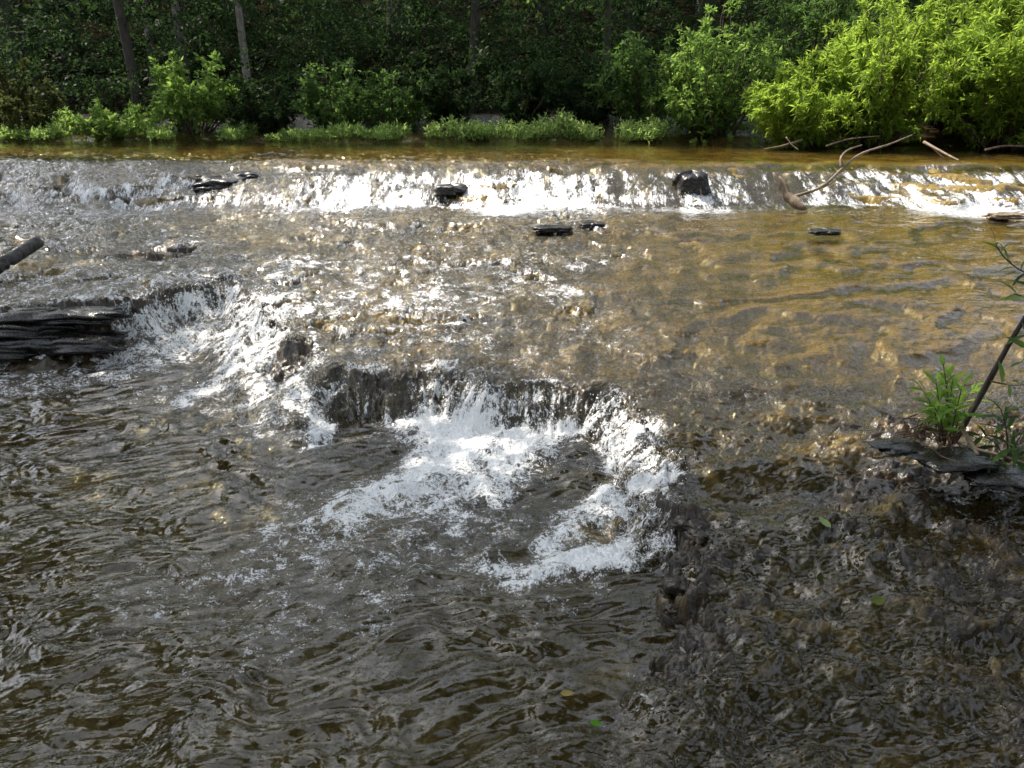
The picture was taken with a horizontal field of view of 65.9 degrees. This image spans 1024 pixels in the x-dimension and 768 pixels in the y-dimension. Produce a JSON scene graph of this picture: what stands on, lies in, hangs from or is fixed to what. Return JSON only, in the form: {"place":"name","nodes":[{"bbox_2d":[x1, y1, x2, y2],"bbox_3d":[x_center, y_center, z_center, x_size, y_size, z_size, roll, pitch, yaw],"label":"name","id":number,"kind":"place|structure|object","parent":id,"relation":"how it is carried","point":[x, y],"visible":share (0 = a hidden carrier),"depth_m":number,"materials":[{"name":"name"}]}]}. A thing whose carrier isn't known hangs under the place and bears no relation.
{"place":"outdoors","nodes":[
{"label":"outdoors","id":0,"kind":"place"},
{"bbox_2d":[0,0,959,113],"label":"ground","id":1,"kind":"structure","parent":0,"point":[120,101],"depth_m":24.25,"materials":[{"name":"green plant"}]},
{"bbox_2d":[0,0,35,80],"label":"forest tree","id":2,"kind":"object","parent":1,"relation":"on","point":[13,23],"visible":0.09,"depth_m":20.85,"materials":[{"name":"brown plant"}]},
{"bbox_2d":[0,57,73,132],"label":"shrub","id":3,"kind":"object","parent":1,"relation":"on","point":[10,115],"visible":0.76,"depth_m":15.02,"materials":[{"name":"green plant"}]},
{"bbox_2d":[55,0,86,70],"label":"forest tree","id":4,"kind":"object","parent":1,"relation":"on","point":[64,59],"visible":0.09,"depth_m":22.19,"materials":[{"name":"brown plant"}]},
{"bbox_2d":[50,97,173,139],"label":"shrub","id":5,"kind":"object","parent":1,"relation":"on","point":[101,124],"visible":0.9,"depth_m":14.48,"materials":[{"name":"green plant"}]},
{"bbox_2d":[142,0,158,88],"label":"forest tree","id":6,"kind":"object","parent":1,"relation":"on","point":[151,43],"visible":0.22,"depth_m":20.46,"materials":[{"name":"grey plant"}]},
{"bbox_2d":[112,0,245,112],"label":"forest tree","id":7,"kind":"object","parent":1,"relation":"on","point":[128,52],"visible":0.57,"depth_m":16.37,"materials":[{"name":"brown plant"}]},
{"bbox_2d":[171,1,191,84],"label":"forest tree","id":8,"kind":"object","parent":1,"relation":"on","point":[179,33],"visible":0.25,"depth_m":20.05,"materials":[{"name":"grey plant"}]},
{"bbox_2d":[147,49,241,134],"bbox_3d":[-5.999,-5.437,14.864,1.814,1.651,1.810,0,20,0],"label":"shrub","id":9,"kind":"object","parent":1,"relation":"on","point":[179,107],"visible":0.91,"depth_m":14.57,"materials":[{"name":"green plant"}]},
{"bbox_2d":[234,0,251,88],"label":"forest tree","id":10,"kind":"object","parent":1,"relation":"on","point":[240,23],"visible":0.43,"depth_m":16.89,"materials":[{"name":"grey plant"}]},
{"bbox_2d":[221,71,305,134],"bbox_3d":[-4.806,-5.264,15.112,1.566,1.330,1.717,14,24,33],"label":"shrub","id":11,"kind":"object","parent":1,"relation":"on","point":[268,123],"visible":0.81,"depth_m":14.86,"materials":[{"name":"green plant"}]},
{"bbox_2d":[310,0,338,70],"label":"forest tree","id":12,"kind":"object","parent":1,"relation":"on","point":[326,39],"visible":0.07,"depth_m":22.46,"materials":[{"name":"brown plant"}]},
{"bbox_2d":[287,57,388,129],"bbox_3d":[-3.316,-5.477,15.253,1.881,1.565,1.998,0,20,0],"label":"shrub","id":13,"kind":"object","parent":1,"relation":"on","point":[336,112],"visible":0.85,"depth_m":14.96,"materials":[{"name":"green plant"}]},
{"bbox_2d":[349,67,433,130],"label":"shrub","id":14,"kind":"object","parent":1,"relation":"on","point":[404,110],"visible":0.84,"depth_m":15.01,"materials":[{"name":"green plant"}]},
{"bbox_2d":[385,0,406,59],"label":"forest tree","id":15,"kind":"object","parent":1,"relation":"on","point":[388,9],"visible":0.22,"depth_m":23.07,"materials":[{"name":"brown plant"}]},
{"bbox_2d":[401,55,482,125],"bbox_3d":[-1.316,-5.715,15.561,1.686,1.469,1.771,-8,22,-21],"label":"shrub","id":16,"kind":"object","parent":1,"relation":"on","point":[440,85],"visible":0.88,"depth_m":15.24,"materials":[{"name":"green plant"}]},
{"bbox_2d":[0,0,981,82],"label":"wood","id":17,"kind":"object","parent":1,"relation":"on","point":[225,61],"visible":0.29,"depth_m":21.12,"materials":[{"name":"green plant"}]},
{"bbox_2d":[0,0,1022,135],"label":"understory","id":18,"kind":"object","parent":1,"relation":"on","point":[113,87],"visible":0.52,"depth_m":18.26,"materials":[{"name":"green plant"}]},
{"bbox_2d":[478,56,568,124],"bbox_3d":[0.225,-5.666,15.475,1.683,1.469,1.602,-7,21,-18],"label":"shrub","id":19,"kind":"object","parent":1,"relation":"on","point":[511,104],"visible":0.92,"depth_m":15.29,"materials":[{"name":"green plant"}]},
{"bbox_2d":[464,0,599,113],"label":"forest tree","id":20,"kind":"object","parent":1,"relation":"on","point":[474,23],"visible":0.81,"depth_m":17.71,"materials":[{"name":"brown plant"}]},
{"bbox_2d":[535,0,555,59],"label":"forest tree","id":21,"kind":"object","parent":1,"relation":"on","point":[544,26],"visible":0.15,"depth_m":23.23,"materials":[{"name":"green plant"}]},
{"bbox_2d":[550,64,627,123],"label":"shrub","id":22,"kind":"object","parent":1,"relation":"on","point":[589,109],"visible":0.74,"depth_m":15.57,"materials":[{"name":"green plant"}]},
{"bbox_2d":[589,0,619,113],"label":"forest tree","id":23,"kind":"object","parent":1,"relation":"on","point":[606,34],"visible":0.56,"depth_m":16.49,"materials":[{"name":"brown plant"}]},
{"bbox_2d":[624,0,637,44],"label":"forest tree","id":24,"kind":"object","parent":1,"relation":"on","point":[630,28],"visible":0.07,"depth_m":21.76,"materials":[{"name":"green plant"}]},
{"bbox_2d":[583,27,694,129],"bbox_3d":[2.406,-5.683,15.222,2.195,2.304,1.760,0,20,0],"label":"shrub","id":25,"kind":"object","parent":1,"relation":"on","point":[631,90],"visible":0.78,"depth_m":14.93,"materials":[{"name":"green plant"}]},
{"bbox_2d":[692,0,716,54],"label":"forest tree","id":26,"kind":"object","parent":1,"relation":"on","point":[698,10],"visible":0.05,"depth_m":22.43,"materials":[{"name":"green plant"}]},
{"bbox_2d":[640,0,786,141],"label":"shrub","id":27,"kind":"object","parent":1,"relation":"on","point":[706,113],"visible":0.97,"depth_m":14.36,"materials":[{"name":"green plant"}]},
{"bbox_2d":[731,0,902,86],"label":"willow","id":28,"kind":"object","parent":1,"relation":"on","point":[844,13],"visible":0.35,"depth_m":15.19,"materials":[{"name":"green plant"}]},
{"bbox_2d":[0,114,1023,767],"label":"creek bed","id":29,"kind":"object","parent":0,"point":[446,670],"visible":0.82,"depth_m":4.21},
{"bbox_2d":[0,121,28,142],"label":"weed clump","id":30,"kind":"object","parent":29,"relation":"on","point":[7,133],"visible":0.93,"depth_m":14.52,"materials":[{"name":"green plant"}]},
{"bbox_2d":[0,348,39,361],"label":"shale slab","id":31,"kind":"structure","parent":29,"relation":"on","point":[12,355],"depth_m":5.79,"materials":[{"name":"grey stone"}]},
{"bbox_2d":[0,330,128,355],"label":"shale slab","id":32,"kind":"structure","parent":31,"relation":"on","point":[75,342],"depth_m":5.81,"materials":[{"name":"grey stone"}]},
{"bbox_2d":[0,323,80,340],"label":"shale slab","id":33,"kind":"structure","parent":32,"relation":"on","point":[26,331],"depth_m":5.82,"materials":[{"name":"grey stone"}]},
{"bbox_2d":[0,306,131,325],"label":"shale slab","id":34,"kind":"structure","parent":33,"relation":"on","point":[79,315],"depth_m":5.84,"materials":[{"name":"grey stone"}]},
{"bbox_2d":[0,236,43,273],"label":"log","id":35,"kind":"object","parent":29,"relation":"on","point":[30,246],"visible":1,"depth_m":6.85,"materials":[{"name":"grey wood"}]},
{"bbox_2d":[21,119,83,145],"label":"weed clump","id":36,"kind":"object","parent":29,"relation":"on","point":[54,131],"visible":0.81,"depth_m":14.58,"materials":[{"name":"green plant"}]},
{"bbox_2d":[142,121,176,142],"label":"weed clump","id":37,"kind":"object","parent":29,"relation":"on","point":[163,131],"visible":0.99,"depth_m":14.48,"materials":[{"name":"green plant"}]},
{"bbox_2d":[191,186,216,195],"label":"boulder","id":38,"kind":"object","parent":29,"relation":"on","point":[202,189],"visible":0.62,"depth_m":9.86,"materials":[{"name":"black stone"}]},
{"bbox_2d":[194,173,213,176],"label":"boulder","id":39,"kind":"object","parent":29,"relation":"on","point":[198,175],"visible":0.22,"depth_m":10.12,"materials":[{"name":"grey stone"}]},
{"bbox_2d":[192,175,248,191],"bbox_3d":[-3.695,-2.539,10.086,0.722,0.254,0.519,0,20,0],"label":"boulder","id":40,"kind":"object","parent":29,"relation":"on","point":[218,182],"visible":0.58,"depth_m":9.90,"materials":[{"name":"grey stone"}]},
{"bbox_2d":[215,119,259,143],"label":"weed clump","id":41,"kind":"object","parent":29,"relation":"on","point":[233,132],"visible":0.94,"depth_m":14.53,"materials":[{"name":"green plant"}]},
{"bbox_2d":[227,171,260,180],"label":"boulder","id":42,"kind":"object","parent":29,"relation":"on","point":[252,175],"visible":0.6,"depth_m":10.08,"materials":[{"name":"grey stone"}]},
{"bbox_2d":[280,170,312,177],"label":"boulder","id":43,"kind":"object","parent":29,"relation":"on","point":[287,173],"visible":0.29,"depth_m":10.15,"materials":[{"name":"grey stone"}]},
{"bbox_2d":[263,124,332,144],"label":"weed clump","id":44,"kind":"object","parent":29,"relation":"on","point":[291,136],"visible":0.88,"depth_m":14.53,"materials":[{"name":"green plant"}]},
{"bbox_2d":[308,119,375,139],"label":"weed clump","id":45,"kind":"object","parent":29,"relation":"on","point":[335,131],"visible":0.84,"depth_m":14.51,"materials":[{"name":"green plant"}]},
{"bbox_2d":[366,119,412,141],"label":"weed clump","id":46,"kind":"object","parent":29,"relation":"on","point":[384,131],"visible":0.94,"depth_m":14.53,"materials":[{"name":"green plant"}]},
{"bbox_2d":[432,183,468,197],"bbox_3d":[-0.739,-2.417,9.867,0.494,0.187,0.357,0,20,0],"label":"boulder","id":47,"kind":"object","parent":29,"relation":"on","point":[451,190],"visible":0.94,"depth_m":9.74,"materials":[{"name":"grey stone"}]},
{"bbox_2d":[423,113,490,140],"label":"weed clump","id":48,"kind":"object","parent":29,"relation":"on","point":[450,130],"visible":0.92,"depth_m":14.51,"materials":[{"name":"green plant"}]},
{"bbox_2d":[465,117,529,140],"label":"weed clump","id":49,"kind":"object","parent":29,"relation":"on","point":[501,130],"visible":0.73,"depth_m":14.55,"materials":[{"name":"green plant"}]},
{"bbox_2d":[503,118,556,139],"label":"weed clump","id":50,"kind":"object","parent":29,"relation":"on","point":[535,130],"visible":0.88,"depth_m":14.46,"materials":[{"name":"green plant"}]},
{"bbox_2d":[529,225,572,232],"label":"boulder","id":51,"kind":"object","parent":29,"relation":"on","point":[552,229],"visible":1,"depth_m":8.07,"materials":[{"name":"grey stone"}]},
{"bbox_2d":[538,108,593,139],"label":"weed clump","id":52,"kind":"object","parent":29,"relation":"on","point":[564,126],"visible":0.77,"depth_m":14.55,"materials":[{"name":"green plant"}]},
{"bbox_2d":[571,121,604,141],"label":"weed clump","id":53,"kind":"object","parent":29,"relation":"on","point":[591,134],"visible":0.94,"depth_m":14.49,"materials":[{"name":"green plant"}]},
{"bbox_2d":[579,221,605,228],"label":"boulder","id":54,"kind":"object","parent":29,"relation":"on","point":[589,225],"visible":0.99,"depth_m":8.31,"materials":[{"name":"grey stone"}]},
{"bbox_2d":[613,116,642,142],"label":"weed clump","id":55,"kind":"object","parent":29,"relation":"on","point":[624,132],"visible":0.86,"depth_m":14.52,"materials":[{"name":"green plant"}]},
{"bbox_2d":[626,114,681,143],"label":"weed clump","id":56,"kind":"object","parent":29,"relation":"on","point":[653,130],"visible":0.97,"depth_m":14.41,"materials":[{"name":"green plant"}]},
{"bbox_2d":[662,601,677,619],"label":"broken rock","id":57,"kind":"object","parent":29,"relation":"on","point":[669,611],"visible":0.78,"depth_m":3.02,"materials":[{"name":"grey stone"}]},
{"bbox_2d":[666,547,678,562],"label":"broken rock","id":58,"kind":"object","parent":29,"relation":"on","point":[669,554],"visible":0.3,"depth_m":3.47,"materials":[{"name":"grey stone"}]},
{"bbox_2d":[667,622,684,639],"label":"broken rock","id":59,"kind":"object","parent":29,"relation":"on","point":[673,631],"visible":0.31,"depth_m":2.98,"materials":[{"name":"grey stone"}]},
{"bbox_2d":[671,487,682,493],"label":"broken rock","id":60,"kind":"object","parent":29,"relation":"on","point":[677,488],"visible":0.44,"depth_m":3.69,"materials":[{"name":"grey stone"}]},
{"bbox_2d":[662,577,691,597],"bbox_3d":[0.661,0.806,3.104,0.148,0.078,0.083,7,21,17],"label":"broken rock","id":61,"kind":"object","parent":29,"relation":"on","point":[673,587],"visible":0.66,"depth_m":3.09,"materials":[{"name":"grey stone"}]},
{"bbox_2d":[671,550,692,570],"bbox_3d":[0.702,0.718,3.200,0.104,0.084,0.109,-4,20,-12],"label":"broken rock","id":62,"kind":"object","parent":29,"relation":"on","point":[679,554],"visible":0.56,"depth_m":3.17,"materials":[{"name":"grey stone"}]},
{"bbox_2d":[674,483,692,494],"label":"broken rock","id":63,"kind":"object","parent":29,"relation":"on","point":[687,487],"visible":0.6,"depth_m":3.71,"materials":[{"name":"grey stone"}]},
{"bbox_2d":[670,514,710,530],"bbox_3d":[0.780,0.613,3.437,0.182,0.072,0.108,12,23,29],"label":"broken rock","id":64,"kind":"object","parent":29,"relation":"on","point":[680,522],"visible":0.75,"depth_m":3.42,"materials":[{"name":"grey stone"}]},
{"bbox_2d":[672,169,710,198],"bbox_3d":[2.207,-2.444,9.759,0.465,0.401,0.469,0,20,0],"label":"boulder","id":65,"kind":"object","parent":29,"relation":"on","point":[692,182],"visible":0.81,"depth_m":9.58,"materials":[{"name":"grey stone"}]},
{"bbox_2d":[690,137,697,145],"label":"weed sprig","id":66,"kind":"object","parent":29,"relation":"on","point":[693,141],"visible":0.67,"depth_m":14.44,"materials":[{"name":"green plant"}]},
{"bbox_2d":[684,527,709,544],"bbox_3d":[0.771,0.632,3.292,0.077,0.046,0.113,-10,22,-26],"label":"broken rock","id":67,"kind":"object","parent":29,"relation":"on","point":[700,536],"visible":0.99,"depth_m":3.27,"materials":[{"name":"grey stone"}]},
{"bbox_2d":[685,583,712,594],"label":"broken rock","id":68,"kind":"object","parent":29,"relation":"on","point":[688,590],"visible":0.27,"depth_m":3.05,"materials":[{"name":"grey stone"}]},
{"bbox_2d":[688,622,713,642],"bbox_3d":[0.684,0.903,2.834,0.099,0.055,0.123,-3,20,-9],"label":"broken rock","id":69,"kind":"object","parent":29,"relation":"on","point":[696,630],"visible":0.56,"depth_m":2.83,"materials":[{"name":"grey stone"}]},
{"bbox_2d":[694,561,713,573],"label":"broken rock","id":70,"kind":"object","parent":29,"relation":"on","point":[697,569],"visible":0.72,"depth_m":3.11,"materials":[{"name":"grey stone"}]},
{"bbox_2d":[727,134,733,142],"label":"weed sprig","id":71,"kind":"object","parent":29,"relation":"on","point":[729,139],"visible":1,"depth_m":14.36,"materials":[{"name":"green plant"}]},
{"bbox_2d":[752,138,758,145],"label":"weed sprig","id":72,"kind":"object","parent":29,"relation":"on","point":[754,141],"visible":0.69,"depth_m":14.19,"materials":[{"name":"green plant"}]},
{"bbox_2d":[740,57,860,151],"bbox_3d":[4.880,-4.628,13.283,2.075,1.671,2.046,11,23,27],"label":"willow","id":73,"kind":"object","parent":29,"relation":"on","point":[790,109],"visible":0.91,"depth_m":13.06,"materials":[{"name":"green plant"}]},
{"bbox_2d":[808,228,840,235],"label":"boulder","id":74,"kind":"object","parent":29,"relation":"on","point":[824,232],"visible":1,"depth_m":7.87,"materials":[{"name":"grey stone"}]},
{"bbox_2d":[826,136,879,146],"bbox_3d":[5.474,-3.889,12.662,0.898,0.172,0.067,-2,20,-6],"label":"dead stick","id":75,"kind":"object","parent":29,"relation":"on","point":[827,145],"visible":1,"depth_m":12.63,"materials":[{"name":"brown wood"}]},
{"bbox_2d":[795,0,981,151],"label":"willow","id":76,"kind":"object","parent":29,"relation":"on","point":[888,112],"visible":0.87,"depth_m":12.77,"materials":[{"name":"green plant"}]},
{"bbox_2d":[867,435,928,456],"bbox_3d":[1.697,0.271,3.451,0.263,0.037,0.186,-6,21,-16],"label":"shale slab","id":77,"kind":"object","parent":29,"relation":"on","point":[896,447],"depth_m":3.42,"materials":[{"name":"grey stone"}]},
{"bbox_2d":[890,414,979,462],"bbox_3d":[1.835,0.238,3.442,0.363,0.140,0.334,-18,27,-41],"label":"root mat","id":78,"kind":"object","parent":77,"relation":"on","point":[925,427],"visible":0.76,"depth_m":3.45,"materials":[{"name":"plant"}]},
{"bbox_2d":[908,354,990,445],"bbox_3d":[1.913,0.089,3.416,0.428,0.415,0.385,0,20,0],"label":"leafy plant","id":79,"kind":"object","parent":78,"relation":"in","point":[936,410],"visible":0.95,"depth_m":3.43,"materials":[{"name":"green plant"}]},
{"bbox_2d":[923,141,966,163],"bbox_3d":[6.177,-3.254,11.217,0.075,0.330,1.114,-3,20,-7],"label":"dead stick","id":80,"kind":"object","parent":29,"relation":"on","point":[935,149],"visible":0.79,"depth_m":11.34,"materials":[{"name":"beige wood"}]},
{"bbox_2d":[878,0,1023,133],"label":"willow","id":81,"kind":"object","parent":29,"relation":"on","point":[941,31],"visible":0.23,"depth_m":13.16,"materials":[{"name":"green plant"}]},
{"bbox_2d":[910,0,1023,152],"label":"willow","id":82,"kind":"object","parent":29,"relation":"on","point":[986,111],"visible":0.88,"depth_m":12.45,"materials":[{"name":"green plant"}]},
{"bbox_2d":[951,229,1023,443],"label":"sapling","id":83,"kind":"object","parent":29,"relation":"on","point":[1013,338],"visible":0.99,"depth_m":3.31,"materials":[{"name":"green plant"}]},
{"bbox_2d":[960,464,1023,494],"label":"shale slab","id":84,"kind":"object","parent":29,"relation":"on","point":[1009,479],"depth_m":3.21,"materials":[{"name":"grey stone"}]},
{"bbox_2d":[906,446,1002,474],"bbox_3d":[1.861,0.316,3.329,0.397,0.042,0.242,-4,20,-11],"label":"shale slab","id":85,"kind":"object","parent":84,"relation":"on","point":[927,458],"depth_m":3.29,"materials":[{"name":"grey stone"}]},
{"bbox_2d":[959,426,979,455],"bbox_3d":[1.933,0.241,3.349,0.030,0.068,0.176,1,20,4],"label":"peeled stick","id":86,"kind":"object","parent":85,"relation":"on","point":[964,433],"visible":1,"depth_m":3.33,"materials":[{"name":"beige wood"}]},
{"bbox_2d":[975,447,1023,463],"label":"root","id":87,"kind":"object","parent":85,"relation":"on","point":[993,453],"visible":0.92,"depth_m":3.25,"materials":[{"name":"brown wood"}]},
{"bbox_2d":[966,397,1023,472],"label":"leafy plant","id":88,"kind":"object","parent":84,"relation":"on","point":[1014,455],"visible":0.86,"depth_m":3.30,"materials":[{"name":"green plant"}]},
{"bbox_2d":[984,145,1023,150],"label":"dead stick","id":89,"kind":"object","parent":29,"relation":"on","point":[994,147],"visible":1,"depth_m":12.37,"materials":[{"name":"wood"}]},
{"bbox_2d":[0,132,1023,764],"bbox_3d":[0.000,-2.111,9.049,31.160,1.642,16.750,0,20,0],"label":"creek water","id":90,"kind":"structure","parent":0,"point":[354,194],"depth_m":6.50,"materials":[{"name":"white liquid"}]},
{"bbox_2d":[6,177,1019,568],"bbox_3d":[-0.216,-0.946,6.713,18.656,1.009,7.528,0,20,0],"label":"water spray","id":91,"kind":"object","parent":90,"relation":"on","point":[436,385],"visible":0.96,"depth_m":4.86,"materials":[{"name":"white liquid"}]},
{"bbox_2d":[561,690,573,695],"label":"fallen leaf","id":92,"kind":"object","parent":90,"relation":"on","point":[566,692],"visible":1,"depth_m":2.64,"materials":[{"name":"yellow plant"}]},
{"bbox_2d":[590,720,601,725],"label":"fallen leaf","id":93,"kind":"object","parent":90,"relation":"on","point":[595,722],"visible":1,"depth_m":2.54,"materials":[{"name":"green plant"}]},
{"bbox_2d":[764,136,802,149],"bbox_3d":[4.459,-3.900,12.805,0.770,0.205,0.258,-7,21,-19],"label":"dead stick","id":94,"kind":"object","parent":90,"relation":"on","point":[794,142],"visible":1,"depth_m":12.86,"materials":[{"name":"wood"}]},
{"bbox_2d":[817,572,822,581],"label":"fallen leaf","id":95,"kind":"object","parent":90,"relation":"on","point":[819,577],"visible":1,"depth_m":3.03,"materials":[{"name":"green plant"}]},
{"bbox_2d":[819,517,830,526],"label":"fallen leaf","id":96,"kind":"object","parent":90,"relation":"on","point":[825,522],"visible":1,"depth_m":3.23,"materials":[{"name":"green plant"}]},
{"bbox_2d":[772,135,911,209],"bbox_3d":[4.376,-2.690,9.946,2.761,0.779,0.451,-13,23,-31],"label":"dead branch","id":97,"kind":"object","parent":90,"relation":"on","point":[791,199],"visible":1,"depth_m":9.41,"materials":[{"name":"brown wood"}]},
{"bbox_2d":[871,594,885,604],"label":"fallen leaf","id":98,"kind":"object","parent":90,"relation":"on","point":[877,599],"visible":1,"depth_m":2.87,"materials":[{"name":"green plant"}]},
{"bbox_2d":[984,212,1023,219],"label":"boulder","id":99,"kind":"object","parent":90,"relation":"on","point":[1006,215],"visible":1,"depth_m":8.79,"materials":[{"name":"stone"}]}
]}

